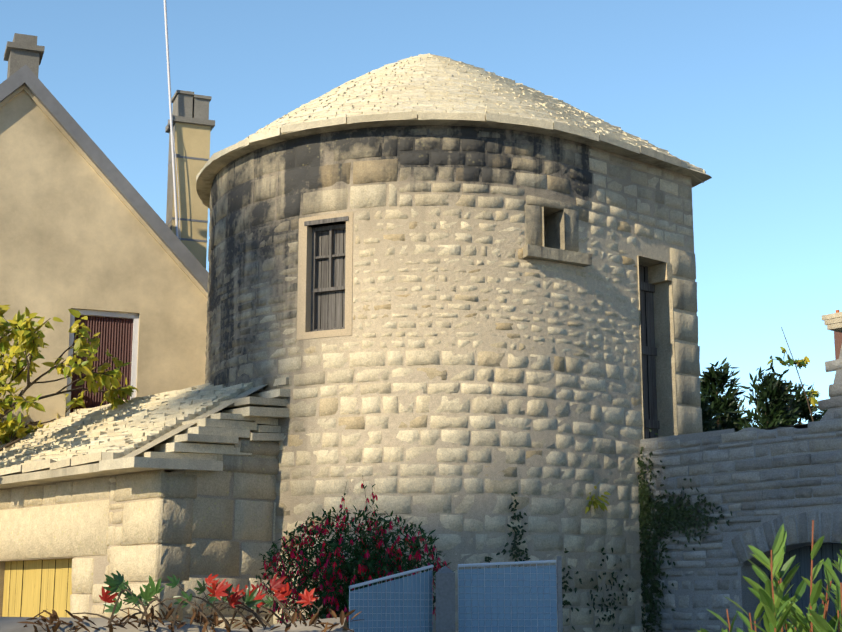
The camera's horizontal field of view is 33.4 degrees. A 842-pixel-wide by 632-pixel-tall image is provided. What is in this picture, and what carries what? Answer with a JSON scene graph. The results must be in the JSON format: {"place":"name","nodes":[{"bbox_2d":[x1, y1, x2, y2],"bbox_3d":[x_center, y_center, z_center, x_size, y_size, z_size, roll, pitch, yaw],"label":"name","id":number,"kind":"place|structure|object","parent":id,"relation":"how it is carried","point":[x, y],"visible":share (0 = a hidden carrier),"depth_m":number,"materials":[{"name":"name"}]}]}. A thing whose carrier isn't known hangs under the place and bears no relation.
{"place":"outdoors","nodes":[
{"label":"outdoors","id":0,"kind":"place"},
{"bbox_2d":[0,0,841,426],"label":"sky","id":1,"kind":"structure","parent":0,"point":[746,93],"materials":[{"name":"blue"}]},
{"bbox_2d":[350,565,556,631],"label":"fence panels","id":2,"kind":"object","parent":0,"point":[412,583],"visible":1,"depth_m":10.79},
{"bbox_2d":[696,520,841,631],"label":"plant","id":3,"kind":"object","parent":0,"point":[786,606],"depth_m":4.82,"materials":[{"name":"green plant"}]},
{"bbox_2d":[767,327,819,424],"bbox_3d":[4.900,1.927,16.759,1.224,3.703,0.900,4,-12,-19],"label":"sapling","id":4,"kind":"object","parent":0,"point":[812,399],"depth_m":17.13,"materials":[{"name":"green plant"}]},
{"bbox_2d":[834,310,841,359],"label":"neighbour chimney","id":5,"kind":"object","parent":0,"point":[838,339],"visible":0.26,"depth_m":35.45,"materials":[{"name":"brick"}]},
{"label":"garden terrace ground","id":6,"kind":"structure","parent":0,"visible":0},
{"bbox_2d":[253,475,453,627],"bbox_3d":[-0.627,2.373,13.490,1.924,1.715,1.300,0,-12,1],"label":"fuchsia","id":7,"kind":"object","parent":6,"relation":"on","point":[357,575],"depth_m":13.32,"materials":[{"name":"plant"}]},
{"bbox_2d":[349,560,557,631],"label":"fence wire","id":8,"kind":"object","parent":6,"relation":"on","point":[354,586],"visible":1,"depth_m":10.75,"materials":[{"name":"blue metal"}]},
{"bbox_2d":[479,429,731,631],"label":"ivy leaves","id":9,"kind":"object","parent":6,"relation":"on","point":[669,514],"visible":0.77,"depth_m":15.82,"materials":[{"name":"green plant"}]},
{"bbox_2d":[639,346,841,630],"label":"garden wall stones","id":10,"kind":"object","parent":6,"relation":"on","point":[719,601],"visible":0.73,"depth_m":15.13,"materials":[{"name":"grey stone"}]},
{"bbox_2d":[700,357,827,431],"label":"bushes","id":11,"kind":"object","parent":6,"relation":"on","point":[773,390],"depth_m":24.65,"materials":[{"name":"green plant"}]},
{"label":"ground","id":12,"kind":"structure","parent":0,"visible":0},
{"bbox_2d":[0,305,137,450],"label":"lime tree","id":13,"kind":"object","parent":12,"relation":"on","point":[25,336],"depth_m":17.35,"materials":[{"name":"green plant"}]},
{"bbox_2d":[0,90,207,443],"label":"house walls","id":14,"kind":"structure","parent":12,"relation":"on","point":[74,233],"depth_m":19.93,"materials":[{"name":"beige paint"}]},
{"bbox_2d":[65,309,138,415],"bbox_3d":[-4.499,0.987,19.736,0.967,2.138,0.080,4,-12,-21],"label":"hay door","id":15,"kind":"structure","parent":14,"relation":"in","point":[118,334],"depth_m":19.89,"materials":[{"name":"brown wood"}]},
{"bbox_2d":[0,65,208,298],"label":"coping","id":16,"kind":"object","parent":14,"relation":"on","point":[99,162],"depth_m":20.13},
{"bbox_2d":[4,33,44,77],"bbox_3d":[-5.789,-3.574,20.410,0.520,0.960,0.570,4,-12,-21],"label":"house chimney","id":17,"kind":"object","parent":16,"relation":"on","point":[21,50],"visible":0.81,"depth_m":20.24,"materials":[{"name":"grey concrete"}]},
{"bbox_2d":[165,90,214,268],"bbox_3d":[-3.846,-1.005,22.929,0.700,5.424,0.640,4,-12,-21],"label":"chimney","id":18,"kind":"object","parent":16,"relation":"on","point":[193,125],"visible":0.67,"depth_m":22.98,"materials":[{"name":"beige paint"}]},
{"bbox_2d":[164,0,179,237],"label":"antenna pole","id":19,"kind":"object","parent":14,"relation":"attached to","point":[170,122],"visible":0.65,"depth_m":22.88,"materials":[{"name":"white metal"}]},
{"bbox_2d":[0,446,274,621],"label":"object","id":20,"kind":"object","parent":12,"relation":"on","point":[101,563],"visible":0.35,"depth_m":15.27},
{"bbox_2d":[2,559,71,616],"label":"wooden door","id":21,"kind":"structure","parent":20,"relation":"in","point":[32,588],"depth_m":16.65,"materials":[{"name":"yellow wood"}]},
{"bbox_2d":[0,470,164,619],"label":"shed stones","id":22,"kind":"object","parent":20,"relation":"in","point":[71,529],"visible":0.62,"depth_m":15.47,"materials":[{"name":"beige stone"}]},
{"bbox_2d":[0,377,289,488],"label":"shingled roof","id":23,"kind":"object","parent":20,"relation":"on","point":[186,429],"visible":0.9,"depth_m":15.68,"materials":[{"name":"beige stone"}]},
{"bbox_2d":[153,432,279,628],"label":"shed stones","id":24,"kind":"object","parent":20,"relation":"in","point":[189,517],"visible":0.6,"depth_m":15.03,"materials":[{"name":"beige stone"}]},
{"bbox_2d":[0,617,353,631],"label":"street wall","id":25,"kind":"structure","parent":12,"relation":"on","point":[9,624],"depth_m":5.84,"materials":[{"name":"grey stone"}]},
{"bbox_2d":[17,570,363,631],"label":"plants","id":26,"kind":"object","parent":25,"relation":"on","point":[253,596],"depth_m":5.57,"materials":[{"name":"red plant"}]},
{"bbox_2d":[206,125,700,631],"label":"tower mortar","id":27,"kind":"object","parent":12,"relation":"on","point":[484,501],"visible":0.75,"depth_m":15.68,"materials":[{"name":"beige concrete"}]},
{"bbox_2d":[297,212,352,339],"bbox_3d":[-1.048,-0.436,15.895,0.696,1.420,0.216,-5,-13,24],"label":"window frame","id":28,"kind":"object","parent":27,"relation":"in","point":[304,285],"visible":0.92,"depth_m":15.85,"materials":[{"name":"beige stone"}]},
{"bbox_2d":[304,216,347,331],"bbox_3d":[-1.039,-0.453,15.883,0.561,1.290,0.196,-5,-13,24],"label":"window","id":29,"kind":"structure","parent":28,"relation":"in","point":[328,279],"depth_m":15.94,"materials":[{"name":"wood"}]},
{"bbox_2d":[205,128,693,631],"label":"tower stones","id":30,"kind":"object","parent":27,"relation":"attached to","point":[357,144],"visible":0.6,"depth_m":15.73,"materials":[{"name":"beige stone"}]},
{"bbox_2d":[196,53,711,208],"bbox_3d":[0.377,-2.559,18.879,6.682,2.015,6.110,0,-12,1],"label":"conical roof","id":31,"kind":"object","parent":27,"relation":"on","point":[426,89],"visible":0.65,"depth_m":16.71,"materials":[{"name":"beige stone"}]},
{"bbox_2d":[525,195,579,251],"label":"tower window stones","id":32,"kind":"object","parent":27,"relation":"attached to","point":[533,236],"visible":0.73,"depth_m":16.03,"materials":[{"name":"grey stone"}]},
{"bbox_2d":[523,206,591,266],"bbox_3d":[1.427,-0.882,16.206,0.894,0.620,0.601,7,-13,-30],"label":"window sill","id":33,"kind":"structure","parent":27,"relation":"attached to","point":[553,240],"depth_m":16.05,"materials":[{"name":"grey stone"}]},
{"bbox_2d":[585,481,610,513],"bbox_3d":[1.963,2.019,15.589,0.293,0.365,0.311,0,-12,1],"label":"plant","id":34,"kind":"object","parent":27,"relation":"attached to","point":[597,502],"visible":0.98,"depth_m":15.58,"materials":[{"name":"green plant"}]},
{"bbox_2d":[637,256,677,438],"bbox_3d":[2.734,0.525,16.944,0.620,2.420,0.340,10,-15,-40],"label":"tower door reveal","id":35,"kind":"object","parent":27,"relation":"in","point":[660,275],"visible":0.53,"depth_m":17.15,"materials":[{"name":"beige stone"}]},
{"bbox_2d":[639,265,659,438],"bbox_3d":[2.648,0.545,17.040,0.620,2.420,0.060,10,-15,-40],"label":"door","id":36,"kind":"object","parent":35,"relation":"in","point":[648,348],"visible":0.29,"depth_m":17.17,"materials":[{"name":"grey wood"}]},
{"bbox_2d":[670,248,702,434],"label":"quoin stones","id":37,"kind":"object","parent":27,"relation":"attached to","point":[687,356],"visible":0.77,"depth_m":17.21,"materials":[{"name":"grey stone"}]},
{"bbox_2d":[640,345,841,631],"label":"stone wall","id":38,"kind":"structure","parent":12,"relation":"on","point":[749,601],"depth_m":15.15,"materials":[{"name":"grey stone"}]},
{"bbox_2d":[759,543,841,631],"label":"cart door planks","id":39,"kind":"object","parent":38,"relation":"attached to","point":[830,551],"depth_m":14.72,"materials":[{"name":"wood"}]},
{"bbox_2d":[821,312,841,332],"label":"chimney cap","id":40,"kind":"structure","parent":38,"relation":"on","point":[832,321],"depth_m":14.40,"materials":[{"name":"beige stone"}]}
]}

